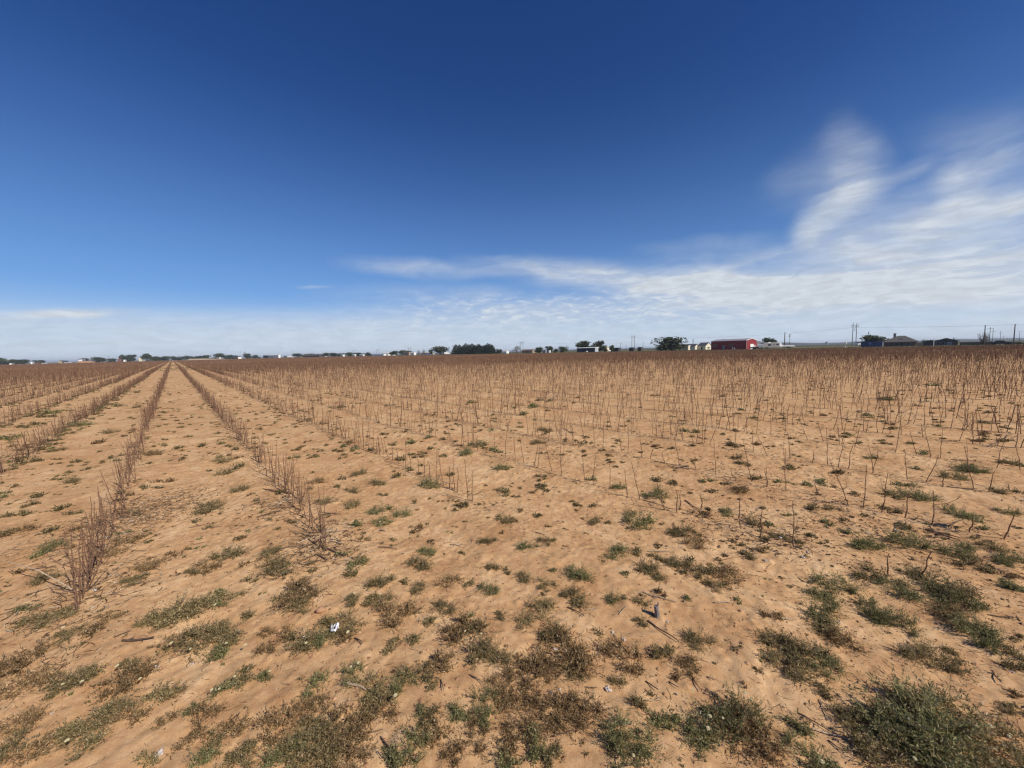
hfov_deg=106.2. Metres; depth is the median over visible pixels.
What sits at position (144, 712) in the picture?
weed clump
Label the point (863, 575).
weed clump
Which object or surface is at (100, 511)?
cotton stalk
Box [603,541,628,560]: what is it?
weed clump
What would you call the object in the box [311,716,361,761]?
weed clump
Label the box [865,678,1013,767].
weed clump
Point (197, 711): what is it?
weed clump
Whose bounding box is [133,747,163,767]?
weed clump
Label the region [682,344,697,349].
house
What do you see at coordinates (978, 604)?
weed clump
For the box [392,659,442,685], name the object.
weed clump
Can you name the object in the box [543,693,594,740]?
weed clump
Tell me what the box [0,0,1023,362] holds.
sky
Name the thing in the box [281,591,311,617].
weed clump
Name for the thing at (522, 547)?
weed clump
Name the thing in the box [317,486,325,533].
cotton stalk
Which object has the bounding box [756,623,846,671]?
weed clump
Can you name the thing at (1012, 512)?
weed clump
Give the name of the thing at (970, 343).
board fence
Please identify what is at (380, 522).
weed clump
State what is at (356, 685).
dead stem
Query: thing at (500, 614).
weed clump
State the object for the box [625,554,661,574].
weed clump
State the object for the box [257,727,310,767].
weed clump
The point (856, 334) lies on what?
twin pole
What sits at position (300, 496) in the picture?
cotton stalk
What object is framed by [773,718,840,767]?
weed clump
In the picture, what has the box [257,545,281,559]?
weed clump
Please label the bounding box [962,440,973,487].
cotton stalk
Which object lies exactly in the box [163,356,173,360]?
tree
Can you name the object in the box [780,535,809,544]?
weed clump
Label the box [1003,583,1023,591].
weed clump
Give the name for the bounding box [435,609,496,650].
weed clump
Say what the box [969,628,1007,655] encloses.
weed clump
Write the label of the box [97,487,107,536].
cotton stalk
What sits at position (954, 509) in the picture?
weed clump
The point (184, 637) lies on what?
weed clump
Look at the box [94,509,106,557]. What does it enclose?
cotton stalk
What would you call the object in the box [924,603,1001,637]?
weed clump
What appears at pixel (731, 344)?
red barn
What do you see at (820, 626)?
weed clump
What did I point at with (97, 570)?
cotton stalk
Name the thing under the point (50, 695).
weed clump
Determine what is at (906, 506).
cotton stalk
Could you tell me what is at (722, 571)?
weed clump
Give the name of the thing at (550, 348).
tree
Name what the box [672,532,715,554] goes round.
weed clump
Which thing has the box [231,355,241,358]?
house
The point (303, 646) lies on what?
weed clump
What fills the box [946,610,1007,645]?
weed clump
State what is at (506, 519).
weed clump
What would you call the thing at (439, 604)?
weed clump
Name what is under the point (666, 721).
weed clump
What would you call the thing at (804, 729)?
weed clump
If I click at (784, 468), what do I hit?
cotton stalk
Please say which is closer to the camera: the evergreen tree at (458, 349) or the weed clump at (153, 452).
the weed clump at (153, 452)
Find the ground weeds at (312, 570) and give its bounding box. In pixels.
[0,352,1023,767]
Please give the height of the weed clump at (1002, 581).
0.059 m
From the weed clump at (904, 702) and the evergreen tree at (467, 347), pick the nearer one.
the weed clump at (904, 702)
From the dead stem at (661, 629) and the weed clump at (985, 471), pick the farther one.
the weed clump at (985, 471)
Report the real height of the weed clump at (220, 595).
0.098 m
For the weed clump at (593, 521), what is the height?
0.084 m
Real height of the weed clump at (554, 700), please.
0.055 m
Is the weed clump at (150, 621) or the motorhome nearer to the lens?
the weed clump at (150, 621)
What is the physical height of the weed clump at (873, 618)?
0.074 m
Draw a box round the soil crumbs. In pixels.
[0,407,1023,767]
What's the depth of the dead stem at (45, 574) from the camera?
2.72 m
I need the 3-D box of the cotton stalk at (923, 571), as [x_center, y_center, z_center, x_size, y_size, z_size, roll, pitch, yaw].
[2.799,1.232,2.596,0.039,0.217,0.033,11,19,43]
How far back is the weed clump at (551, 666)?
1.91 m
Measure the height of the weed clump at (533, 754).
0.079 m
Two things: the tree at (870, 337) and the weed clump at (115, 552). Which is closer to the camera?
the weed clump at (115, 552)
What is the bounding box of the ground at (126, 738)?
[0,340,1023,767]
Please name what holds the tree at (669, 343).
on the ground at (126, 738)
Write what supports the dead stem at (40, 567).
on the ground at (126, 738)
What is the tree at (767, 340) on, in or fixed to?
on the ground at (126, 738)
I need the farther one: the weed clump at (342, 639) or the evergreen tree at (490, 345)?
the evergreen tree at (490, 345)
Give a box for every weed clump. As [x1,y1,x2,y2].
[0,521,42,537]
[0,635,62,680]
[0,660,73,703]
[0,702,56,736]
[0,720,40,763]
[0,725,63,767]
[2,603,74,634]
[7,602,41,615]
[22,567,67,587]
[27,536,70,555]
[32,662,105,693]
[38,692,130,756]
[38,718,103,756]
[40,680,65,701]
[43,446,67,452]
[45,606,84,622]
[49,622,87,646]
[56,473,86,485]
[64,420,96,426]
[72,660,111,684]
[79,653,155,710]
[79,692,140,741]
[88,619,114,634]
[91,543,134,559]
[93,609,123,622]
[98,428,120,433]
[103,698,153,728]
[108,530,146,548]
[111,655,162,686]
[111,656,142,674]
[115,572,149,587]
[127,555,178,572]
[132,589,212,631]
[132,606,173,631]
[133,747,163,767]
[136,677,184,707]
[141,449,164,455]
[151,706,183,728]
[152,617,212,661]
[159,681,188,700]
[166,724,213,756]
[175,700,205,720]
[179,585,232,609]
[183,498,227,517]
[183,559,225,577]
[183,565,202,576]
[183,741,224,767]
[184,611,245,666]
[187,694,233,732]
[190,724,234,760]
[196,641,229,663]
[205,539,251,561]
[206,672,243,702]
[209,455,234,463]
[210,467,237,476]
[210,627,251,653]
[211,710,252,738]
[213,738,264,767]
[214,588,249,606]
[216,619,231,627]
[223,663,257,691]
[223,738,259,764]
[226,484,250,492]
[238,607,255,621]
[241,547,305,593]
[242,698,313,767]
[244,638,278,657]
[251,668,274,682]
[254,625,277,639]
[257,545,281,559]
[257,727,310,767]
[259,571,331,619]
[265,587,301,604]
[269,623,295,644]
[272,716,345,767]
[277,621,325,655]
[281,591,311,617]
[284,738,350,767]
[291,705,333,748]
[293,692,333,729]
[295,666,335,701]
[302,476,328,483]
[305,628,335,651]
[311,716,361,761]
[314,494,335,505]
[314,697,358,731]
[315,608,358,641]
[318,713,379,761]
[319,730,378,767]
[330,626,356,644]
[333,497,363,509]
[336,653,367,694]
[341,564,358,578]
[341,611,364,636]
[342,555,369,569]
[342,592,360,608]
[343,483,361,493]
[349,466,371,476]
[350,668,393,703]
[350,677,386,718]
[353,553,372,564]
[353,688,403,733]
[361,500,394,515]
[361,591,382,607]
[362,569,398,591]
[366,595,428,632]
[367,475,389,487]
[368,685,402,717]
[371,514,392,528]
[371,590,397,609]
[378,715,436,767]
[380,635,404,655]
[382,660,420,694]
[382,744,407,767]
[391,507,414,517]
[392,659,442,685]
[397,602,425,620]
[402,631,422,647]
[404,554,437,571]
[407,580,429,595]
[410,702,441,736]
[411,696,430,719]
[413,541,438,556]
[415,711,457,751]
[417,474,442,488]
[419,614,438,628]
[420,670,439,691]
[424,645,456,673]
[427,572,466,588]
[429,598,462,617]
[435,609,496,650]
[438,742,463,767]
[440,707,495,763]
[444,624,470,642]
[444,694,467,723]
[447,630,496,670]
[448,707,473,727]
[453,447,473,455]
[460,577,475,590]
[465,439,489,447]
[465,618,488,636]
[466,680,502,726]
[475,580,502,595]
[476,534,498,546]
[477,703,493,728]
[478,636,515,670]
[480,662,519,707]
[483,563,500,570]
[488,694,520,713]
[488,722,520,765]
[491,608,509,621]
[492,461,510,472]
[493,706,551,748]
[493,740,522,767]
[494,672,552,718]
[495,511,515,524]
[497,646,555,697]
[501,652,514,665]
[502,610,536,629]
[507,687,571,740]
[508,652,535,677]
[513,539,542,550]
[515,570,536,583]
[515,721,556,766]
[523,592,558,626]
[525,615,611,682]
[530,438,546,444]
[532,574,558,592]
[534,535,557,547]
[534,617,570,651]
[535,424,554,431]
[535,657,562,685]
[537,737,568,767]
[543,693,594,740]
[550,678,614,740]
[558,587,575,598]
[558,655,590,682]
[559,584,595,612]
[561,562,598,584]
[561,638,597,681]
[587,513,604,525]
[589,630,652,681]
[590,702,677,764]
[591,717,659,767]
[602,588,632,606]
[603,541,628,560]
[605,671,629,689]
[609,481,628,489]
[621,509,666,532]
[622,508,639,517]
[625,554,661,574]
[626,661,646,677]
[627,544,643,557]
[628,691,651,714]
[631,595,652,609]
[631,612,649,628]
[640,483,674,499]
[640,700,687,731]
[642,565,669,583]
[646,550,666,560]
[647,640,678,662]
[660,554,682,566]
[662,554,683,568]
[665,528,688,541]
[670,522,697,537]
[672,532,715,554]
[673,651,703,682]
[673,689,729,760]
[677,559,717,585]
[677,625,724,654]
[688,508,711,518]
[698,705,742,754]
[699,678,776,740]
[702,560,748,588]
[703,577,729,593]
[706,689,789,767]
[719,507,735,516]
[728,483,750,494]
[730,717,794,767]
[737,547,757,560]
[742,513,765,527]
[750,545,770,553]
[752,625,810,660]
[756,608,785,623]
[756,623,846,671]
[757,642,826,690]
[765,530,789,538]
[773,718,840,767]
[779,704,818,749]
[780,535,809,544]
[795,588,851,626]
[798,581,846,610]
[801,565,876,600]
[801,610,865,645]
[805,645,856,681]
[809,678,840,701]
[813,621,870,663]
[822,503,844,511]
[823,693,867,734]
[833,709,927,767]
[834,676,989,767]
[843,701,871,729]
[844,529,895,559]
[844,539,867,551]
[845,558,918,591]
[847,592,893,625]
[861,601,896,630]
[861,701,930,758]
[862,687,1023,767]
[865,660,997,767]
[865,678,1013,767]
[866,714,976,767]
[867,484,941,502]
[868,603,928,638]
[870,394,900,400]
[871,570,931,603]
[878,682,925,718]
[880,523,944,553]
[889,635,946,671]
[890,559,930,580]
[895,521,913,529]
[905,640,988,682]
[906,577,969,603]
[908,564,995,600]
[909,488,947,500]
[909,675,1023,759]
[919,595,975,626]
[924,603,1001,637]
[930,540,985,558]
[931,579,990,612]
[932,468,980,483]
[937,502,965,514]
[938,644,964,658]
[939,550,1003,574]
[941,458,987,472]
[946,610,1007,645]
[949,717,1023,767]
[950,509,990,526]
[953,538,984,553]
[962,464,997,475]
[962,597,996,613]
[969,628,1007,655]
[972,537,1012,552]
[976,617,1004,647]
[986,485,1013,494]
[986,546,1023,562]
[986,552,1023,569]
[988,723,1023,760]
[990,640,1023,661]
[991,576,1022,591]
[993,456,1023,465]
[993,505,1023,516]
[996,700,1023,719]
[997,657,1023,674]
[1002,688,1023,699]
[1003,571,1023,578]
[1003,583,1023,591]
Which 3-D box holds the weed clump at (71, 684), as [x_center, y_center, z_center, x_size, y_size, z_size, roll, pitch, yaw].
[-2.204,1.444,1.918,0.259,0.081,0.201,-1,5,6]
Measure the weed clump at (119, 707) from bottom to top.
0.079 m
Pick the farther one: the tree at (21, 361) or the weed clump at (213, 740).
the tree at (21, 361)
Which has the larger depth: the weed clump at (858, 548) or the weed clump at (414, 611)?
the weed clump at (858, 548)
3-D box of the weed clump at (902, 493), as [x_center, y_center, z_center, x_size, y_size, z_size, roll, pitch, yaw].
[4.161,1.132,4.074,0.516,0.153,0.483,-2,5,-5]
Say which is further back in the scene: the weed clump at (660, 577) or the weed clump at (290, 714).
the weed clump at (660, 577)
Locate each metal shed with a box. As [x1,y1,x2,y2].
[302,354,323,356]
[371,354,385,355]
[577,347,598,351]
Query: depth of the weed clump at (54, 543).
3.29 m
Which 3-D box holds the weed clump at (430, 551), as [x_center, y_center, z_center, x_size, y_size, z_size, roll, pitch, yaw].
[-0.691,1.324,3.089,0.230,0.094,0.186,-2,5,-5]
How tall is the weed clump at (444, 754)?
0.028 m
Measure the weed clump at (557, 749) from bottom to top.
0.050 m
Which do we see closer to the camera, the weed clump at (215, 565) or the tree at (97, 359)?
the weed clump at (215, 565)
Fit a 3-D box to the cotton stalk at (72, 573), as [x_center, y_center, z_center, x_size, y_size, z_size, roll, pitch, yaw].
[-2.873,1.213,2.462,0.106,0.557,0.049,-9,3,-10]
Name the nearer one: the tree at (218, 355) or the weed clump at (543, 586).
the weed clump at (543, 586)
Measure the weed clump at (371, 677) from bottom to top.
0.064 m
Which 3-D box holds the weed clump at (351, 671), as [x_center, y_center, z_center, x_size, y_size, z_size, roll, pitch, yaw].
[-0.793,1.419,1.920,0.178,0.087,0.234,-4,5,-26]
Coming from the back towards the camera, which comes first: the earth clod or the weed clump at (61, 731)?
the earth clod
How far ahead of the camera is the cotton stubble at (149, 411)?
15.95 m
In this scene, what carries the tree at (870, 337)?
on the ground at (126, 738)
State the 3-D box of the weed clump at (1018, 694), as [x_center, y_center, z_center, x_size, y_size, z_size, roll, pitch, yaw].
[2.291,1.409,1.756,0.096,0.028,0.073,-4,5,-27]
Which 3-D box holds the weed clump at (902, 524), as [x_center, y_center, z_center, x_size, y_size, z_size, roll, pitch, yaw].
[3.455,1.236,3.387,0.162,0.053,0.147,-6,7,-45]
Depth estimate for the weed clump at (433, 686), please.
1.83 m
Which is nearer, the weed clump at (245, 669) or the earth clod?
the weed clump at (245, 669)
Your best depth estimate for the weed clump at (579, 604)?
2.46 m
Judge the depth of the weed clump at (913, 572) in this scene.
2.66 m
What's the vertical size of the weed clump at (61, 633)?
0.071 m
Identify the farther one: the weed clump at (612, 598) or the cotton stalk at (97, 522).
the cotton stalk at (97, 522)
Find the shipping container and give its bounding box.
[861,341,882,346]
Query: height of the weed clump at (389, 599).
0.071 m
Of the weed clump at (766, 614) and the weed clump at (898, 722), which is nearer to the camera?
the weed clump at (898, 722)
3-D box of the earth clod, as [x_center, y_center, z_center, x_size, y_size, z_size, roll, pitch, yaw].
[-1.195,1.411,2.400,0.056,0.040,0.046,-5,6,-38]
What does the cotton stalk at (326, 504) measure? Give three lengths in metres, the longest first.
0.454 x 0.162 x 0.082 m
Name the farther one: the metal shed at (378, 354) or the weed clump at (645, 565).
the metal shed at (378, 354)
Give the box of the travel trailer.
[763,342,781,347]
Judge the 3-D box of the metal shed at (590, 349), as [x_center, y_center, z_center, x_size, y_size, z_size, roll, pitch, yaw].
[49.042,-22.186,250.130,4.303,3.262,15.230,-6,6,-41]
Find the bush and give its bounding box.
[978,333,988,344]
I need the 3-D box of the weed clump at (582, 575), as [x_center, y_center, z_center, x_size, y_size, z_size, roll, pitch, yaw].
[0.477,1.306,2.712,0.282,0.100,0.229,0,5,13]
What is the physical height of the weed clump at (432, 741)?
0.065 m
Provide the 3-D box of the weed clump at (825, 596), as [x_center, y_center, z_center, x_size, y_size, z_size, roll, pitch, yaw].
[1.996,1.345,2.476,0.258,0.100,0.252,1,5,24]
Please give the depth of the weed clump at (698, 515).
3.67 m
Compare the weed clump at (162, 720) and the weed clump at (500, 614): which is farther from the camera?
the weed clump at (500, 614)
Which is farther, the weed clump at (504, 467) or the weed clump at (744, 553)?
the weed clump at (504, 467)
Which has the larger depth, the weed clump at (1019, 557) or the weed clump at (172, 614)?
the weed clump at (1019, 557)
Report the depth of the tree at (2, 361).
551.69 m
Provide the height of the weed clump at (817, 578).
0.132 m
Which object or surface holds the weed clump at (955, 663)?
on the ground at (126, 738)
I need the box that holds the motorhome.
[757,341,762,348]
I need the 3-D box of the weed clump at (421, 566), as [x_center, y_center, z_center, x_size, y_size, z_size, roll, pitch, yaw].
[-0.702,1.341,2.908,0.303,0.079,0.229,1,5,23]
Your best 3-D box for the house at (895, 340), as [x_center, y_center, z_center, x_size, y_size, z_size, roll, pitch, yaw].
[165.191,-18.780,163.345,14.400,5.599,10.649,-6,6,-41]
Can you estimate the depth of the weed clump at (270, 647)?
2.12 m
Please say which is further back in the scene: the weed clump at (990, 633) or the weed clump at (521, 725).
the weed clump at (990, 633)
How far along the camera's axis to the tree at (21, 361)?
532.71 m
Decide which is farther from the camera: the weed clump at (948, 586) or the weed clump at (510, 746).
the weed clump at (948, 586)
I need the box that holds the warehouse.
[269,355,280,357]
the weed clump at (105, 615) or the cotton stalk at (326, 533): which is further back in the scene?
the cotton stalk at (326, 533)
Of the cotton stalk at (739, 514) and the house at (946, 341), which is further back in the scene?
the house at (946, 341)
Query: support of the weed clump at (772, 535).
on the ground at (126, 738)
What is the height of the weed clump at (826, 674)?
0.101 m
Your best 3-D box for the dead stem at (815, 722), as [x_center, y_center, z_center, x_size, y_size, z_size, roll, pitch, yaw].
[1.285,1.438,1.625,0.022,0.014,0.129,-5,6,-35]
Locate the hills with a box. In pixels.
[781,338,1023,344]
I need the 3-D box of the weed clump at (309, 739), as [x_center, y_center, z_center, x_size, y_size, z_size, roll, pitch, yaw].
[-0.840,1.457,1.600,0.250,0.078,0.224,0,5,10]
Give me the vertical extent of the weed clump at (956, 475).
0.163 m
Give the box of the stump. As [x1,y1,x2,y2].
[654,602,659,618]
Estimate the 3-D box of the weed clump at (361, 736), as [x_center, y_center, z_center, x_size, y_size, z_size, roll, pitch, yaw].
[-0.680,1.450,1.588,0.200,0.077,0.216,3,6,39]
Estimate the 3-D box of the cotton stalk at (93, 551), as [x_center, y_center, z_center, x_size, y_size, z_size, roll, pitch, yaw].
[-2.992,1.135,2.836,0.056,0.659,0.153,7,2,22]
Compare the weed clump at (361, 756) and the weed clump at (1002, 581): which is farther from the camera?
the weed clump at (1002, 581)
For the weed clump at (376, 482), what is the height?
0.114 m
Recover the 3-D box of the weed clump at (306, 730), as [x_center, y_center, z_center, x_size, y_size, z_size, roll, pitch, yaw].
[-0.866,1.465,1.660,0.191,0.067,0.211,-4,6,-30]
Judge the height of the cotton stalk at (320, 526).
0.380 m
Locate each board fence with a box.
[923,342,932,345]
[960,342,991,344]
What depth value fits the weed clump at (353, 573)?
2.78 m
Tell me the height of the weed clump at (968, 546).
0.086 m
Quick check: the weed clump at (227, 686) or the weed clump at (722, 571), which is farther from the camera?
the weed clump at (722, 571)
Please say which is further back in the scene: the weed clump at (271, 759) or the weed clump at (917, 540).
the weed clump at (917, 540)
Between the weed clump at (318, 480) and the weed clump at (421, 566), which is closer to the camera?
the weed clump at (421, 566)
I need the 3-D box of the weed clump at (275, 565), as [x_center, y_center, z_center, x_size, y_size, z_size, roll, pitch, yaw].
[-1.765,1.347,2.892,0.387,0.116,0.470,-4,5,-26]
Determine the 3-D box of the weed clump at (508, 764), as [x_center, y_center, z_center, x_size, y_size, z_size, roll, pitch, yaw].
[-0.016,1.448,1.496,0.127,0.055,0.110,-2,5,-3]
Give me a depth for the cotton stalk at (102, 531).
3.14 m
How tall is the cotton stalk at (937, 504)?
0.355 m
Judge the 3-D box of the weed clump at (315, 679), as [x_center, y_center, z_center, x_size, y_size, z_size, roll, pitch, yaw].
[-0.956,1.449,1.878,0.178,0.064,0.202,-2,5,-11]
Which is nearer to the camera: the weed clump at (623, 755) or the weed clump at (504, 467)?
the weed clump at (623, 755)
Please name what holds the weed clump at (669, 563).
on the ground at (126, 738)
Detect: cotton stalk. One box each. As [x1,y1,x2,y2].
[43,522,112,604]
[51,529,78,608]
[63,530,96,598]
[63,544,85,593]
[66,511,122,533]
[69,526,76,590]
[69,526,98,566]
[71,581,78,611]
[74,524,88,565]
[77,540,109,591]
[80,496,106,567]
[80,521,99,584]
[84,518,92,588]
[84,533,90,580]
[85,503,107,575]
[89,511,108,547]
[90,492,124,573]
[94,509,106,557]
[95,490,123,517]
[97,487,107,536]
[98,495,101,526]
[100,471,120,504]
[102,467,135,498]
[107,497,114,529]
[108,500,116,539]
[118,471,125,508]
[121,446,145,473]
[126,456,133,481]
[283,457,297,497]
[283,473,312,516]
[293,469,303,502]
[294,468,300,510]
[299,486,315,527]
[307,485,313,533]
[310,500,331,541]
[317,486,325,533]
[319,508,331,545]
[320,513,335,550]
[323,481,341,528]
[464,459,471,501]
[550,437,565,474]
[631,460,639,499]
[730,499,740,527]
[736,441,751,480]
[760,506,763,536]
[780,500,816,546]
[781,446,786,489]
[825,462,848,504]
[851,465,866,507]
[881,473,898,511]
[886,553,890,574]
[889,494,908,517]
[895,411,916,452]
[921,552,932,574]
[931,491,959,524]
[958,514,1001,534]
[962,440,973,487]
[983,515,1014,538]
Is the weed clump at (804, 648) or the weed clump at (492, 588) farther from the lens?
the weed clump at (492, 588)
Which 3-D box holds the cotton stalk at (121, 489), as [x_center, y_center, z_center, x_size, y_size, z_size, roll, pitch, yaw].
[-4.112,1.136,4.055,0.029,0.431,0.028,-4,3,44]
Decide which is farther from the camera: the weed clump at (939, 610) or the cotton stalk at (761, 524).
the cotton stalk at (761, 524)
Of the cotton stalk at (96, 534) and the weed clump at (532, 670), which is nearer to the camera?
the weed clump at (532, 670)
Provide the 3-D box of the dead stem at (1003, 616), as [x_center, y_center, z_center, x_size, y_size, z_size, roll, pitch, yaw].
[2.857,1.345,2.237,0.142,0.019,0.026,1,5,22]
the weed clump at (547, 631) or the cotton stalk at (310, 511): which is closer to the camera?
the weed clump at (547, 631)
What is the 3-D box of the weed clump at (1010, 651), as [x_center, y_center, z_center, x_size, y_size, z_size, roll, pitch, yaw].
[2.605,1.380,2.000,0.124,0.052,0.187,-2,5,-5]
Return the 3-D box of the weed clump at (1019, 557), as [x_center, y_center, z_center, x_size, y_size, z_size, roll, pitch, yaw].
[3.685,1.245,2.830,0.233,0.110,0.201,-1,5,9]
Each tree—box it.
[0,358,7,364]
[14,359,29,363]
[31,360,46,363]
[90,357,105,361]
[105,358,116,361]
[120,354,136,361]
[139,353,153,360]
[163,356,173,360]
[212,353,225,358]
[242,353,251,358]
[388,351,398,355]
[429,346,449,354]
[451,344,457,354]
[455,345,460,353]
[464,344,470,353]
[485,344,494,353]
[488,345,496,353]
[534,347,542,352]
[545,346,553,351]
[558,347,566,351]
[575,340,590,347]
[590,340,604,351]
[601,345,607,351]
[650,336,688,350]
[762,337,777,347]
[859,334,888,341]
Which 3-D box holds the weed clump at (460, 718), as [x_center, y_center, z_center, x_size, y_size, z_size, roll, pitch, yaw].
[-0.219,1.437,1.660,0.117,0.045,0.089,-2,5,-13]
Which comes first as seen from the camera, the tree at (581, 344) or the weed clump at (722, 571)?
the weed clump at (722, 571)
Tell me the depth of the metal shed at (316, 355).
769.13 m
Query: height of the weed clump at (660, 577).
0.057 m
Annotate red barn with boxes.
[711,338,756,349]
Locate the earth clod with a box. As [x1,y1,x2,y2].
[315,607,325,613]
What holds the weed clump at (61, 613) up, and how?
on the ground at (126, 738)
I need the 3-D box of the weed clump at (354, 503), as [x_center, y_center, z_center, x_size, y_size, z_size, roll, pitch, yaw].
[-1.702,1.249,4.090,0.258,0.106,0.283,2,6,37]
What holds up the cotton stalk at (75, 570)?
on the ground at (126, 738)
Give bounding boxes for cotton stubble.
[0,344,1023,384]
[0,355,1023,474]
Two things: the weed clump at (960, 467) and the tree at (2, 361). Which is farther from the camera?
the tree at (2, 361)
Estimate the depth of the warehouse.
758.55 m
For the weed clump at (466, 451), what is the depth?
6.10 m
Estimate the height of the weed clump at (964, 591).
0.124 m
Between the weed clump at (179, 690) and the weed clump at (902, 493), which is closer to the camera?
the weed clump at (179, 690)
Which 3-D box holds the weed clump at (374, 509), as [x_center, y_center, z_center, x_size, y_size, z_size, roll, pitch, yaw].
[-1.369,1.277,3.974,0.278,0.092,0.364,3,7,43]
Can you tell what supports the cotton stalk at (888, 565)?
on the ground at (126, 738)
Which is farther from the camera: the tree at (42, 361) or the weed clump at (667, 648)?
the tree at (42, 361)
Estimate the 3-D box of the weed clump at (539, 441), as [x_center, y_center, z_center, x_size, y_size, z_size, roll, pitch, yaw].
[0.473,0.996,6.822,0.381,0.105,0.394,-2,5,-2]
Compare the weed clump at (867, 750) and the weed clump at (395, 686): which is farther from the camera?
the weed clump at (395, 686)
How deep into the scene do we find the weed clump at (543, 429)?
7.87 m
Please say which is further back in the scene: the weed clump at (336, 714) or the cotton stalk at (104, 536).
the cotton stalk at (104, 536)
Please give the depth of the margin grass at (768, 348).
154.16 m
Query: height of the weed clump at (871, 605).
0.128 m
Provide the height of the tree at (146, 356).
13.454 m
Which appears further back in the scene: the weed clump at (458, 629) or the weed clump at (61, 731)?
the weed clump at (458, 629)
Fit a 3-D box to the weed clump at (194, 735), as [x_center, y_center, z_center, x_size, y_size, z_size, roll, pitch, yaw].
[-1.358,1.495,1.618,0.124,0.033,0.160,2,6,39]
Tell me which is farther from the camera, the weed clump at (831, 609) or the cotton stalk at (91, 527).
the cotton stalk at (91, 527)
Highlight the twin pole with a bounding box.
[852,325,858,345]
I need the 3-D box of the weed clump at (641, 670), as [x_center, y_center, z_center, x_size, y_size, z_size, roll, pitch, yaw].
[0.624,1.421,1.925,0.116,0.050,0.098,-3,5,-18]
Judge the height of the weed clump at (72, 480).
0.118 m
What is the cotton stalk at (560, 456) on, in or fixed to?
on the ground at (126, 738)
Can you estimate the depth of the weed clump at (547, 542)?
3.19 m
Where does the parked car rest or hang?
on the ground at (126, 738)
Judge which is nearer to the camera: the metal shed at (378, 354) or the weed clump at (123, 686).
the weed clump at (123, 686)
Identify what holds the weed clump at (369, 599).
on the ground at (126, 738)
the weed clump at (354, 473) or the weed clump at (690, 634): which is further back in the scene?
the weed clump at (354, 473)
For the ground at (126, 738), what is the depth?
3.19 m
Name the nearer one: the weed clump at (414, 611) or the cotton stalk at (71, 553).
the weed clump at (414, 611)
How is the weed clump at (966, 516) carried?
on the ground at (126, 738)
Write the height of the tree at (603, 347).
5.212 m
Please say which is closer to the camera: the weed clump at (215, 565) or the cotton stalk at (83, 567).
the cotton stalk at (83, 567)
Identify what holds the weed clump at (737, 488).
on the ground at (126, 738)
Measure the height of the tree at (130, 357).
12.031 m
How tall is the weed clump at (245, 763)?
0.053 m
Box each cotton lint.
[154,748,163,756]
[604,685,611,691]
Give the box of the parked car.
[989,340,1011,344]
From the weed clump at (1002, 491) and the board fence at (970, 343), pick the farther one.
the board fence at (970, 343)
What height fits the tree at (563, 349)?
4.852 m
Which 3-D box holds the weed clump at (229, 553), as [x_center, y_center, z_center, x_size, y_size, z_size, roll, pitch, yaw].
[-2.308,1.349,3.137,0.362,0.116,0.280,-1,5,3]
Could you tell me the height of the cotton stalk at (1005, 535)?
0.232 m
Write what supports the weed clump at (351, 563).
on the ground at (126, 738)
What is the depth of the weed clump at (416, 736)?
1.53 m
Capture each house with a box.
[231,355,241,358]
[522,349,535,352]
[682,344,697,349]
[698,342,710,349]
[883,333,919,346]
[934,338,957,344]
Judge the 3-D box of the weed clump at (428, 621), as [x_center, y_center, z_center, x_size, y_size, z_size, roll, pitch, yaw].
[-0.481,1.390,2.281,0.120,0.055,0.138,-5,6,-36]
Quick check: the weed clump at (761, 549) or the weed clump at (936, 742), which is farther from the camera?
the weed clump at (761, 549)
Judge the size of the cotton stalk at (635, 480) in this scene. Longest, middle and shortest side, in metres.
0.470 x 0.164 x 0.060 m
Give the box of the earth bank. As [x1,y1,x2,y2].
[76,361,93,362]
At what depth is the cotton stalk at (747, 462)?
4.57 m
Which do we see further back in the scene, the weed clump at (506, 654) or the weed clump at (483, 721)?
the weed clump at (506, 654)
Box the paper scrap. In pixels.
[330,622,338,631]
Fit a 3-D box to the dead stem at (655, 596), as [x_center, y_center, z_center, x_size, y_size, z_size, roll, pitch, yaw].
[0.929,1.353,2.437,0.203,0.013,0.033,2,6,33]
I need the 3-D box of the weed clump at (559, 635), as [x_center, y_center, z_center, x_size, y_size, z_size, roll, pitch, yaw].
[0.293,1.386,1.992,0.473,0.109,0.502,1,5,27]
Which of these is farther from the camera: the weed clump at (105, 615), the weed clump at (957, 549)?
the weed clump at (957, 549)
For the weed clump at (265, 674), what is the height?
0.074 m
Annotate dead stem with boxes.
[7,561,72,589]
[25,565,56,570]
[121,636,153,641]
[346,682,365,690]
[643,591,675,601]
[647,620,678,641]
[799,713,834,733]
[811,728,851,741]
[925,528,960,537]
[987,614,1018,617]
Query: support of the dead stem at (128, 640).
on the ground at (126, 738)
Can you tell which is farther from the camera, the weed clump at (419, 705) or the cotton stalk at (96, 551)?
the cotton stalk at (96, 551)
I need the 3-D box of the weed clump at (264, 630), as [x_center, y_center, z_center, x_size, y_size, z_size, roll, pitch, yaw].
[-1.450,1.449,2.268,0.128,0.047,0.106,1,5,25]
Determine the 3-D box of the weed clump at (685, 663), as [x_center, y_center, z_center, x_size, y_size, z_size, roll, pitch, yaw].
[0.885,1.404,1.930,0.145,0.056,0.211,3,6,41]
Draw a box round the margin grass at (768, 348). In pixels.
[387,343,1023,355]
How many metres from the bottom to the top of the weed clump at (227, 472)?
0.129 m
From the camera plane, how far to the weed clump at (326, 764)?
1.52 m
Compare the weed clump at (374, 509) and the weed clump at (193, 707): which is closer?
the weed clump at (193, 707)
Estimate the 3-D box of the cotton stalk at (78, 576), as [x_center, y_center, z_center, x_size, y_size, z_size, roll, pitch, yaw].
[-2.802,1.186,2.506,0.103,0.589,0.281,0,5,19]

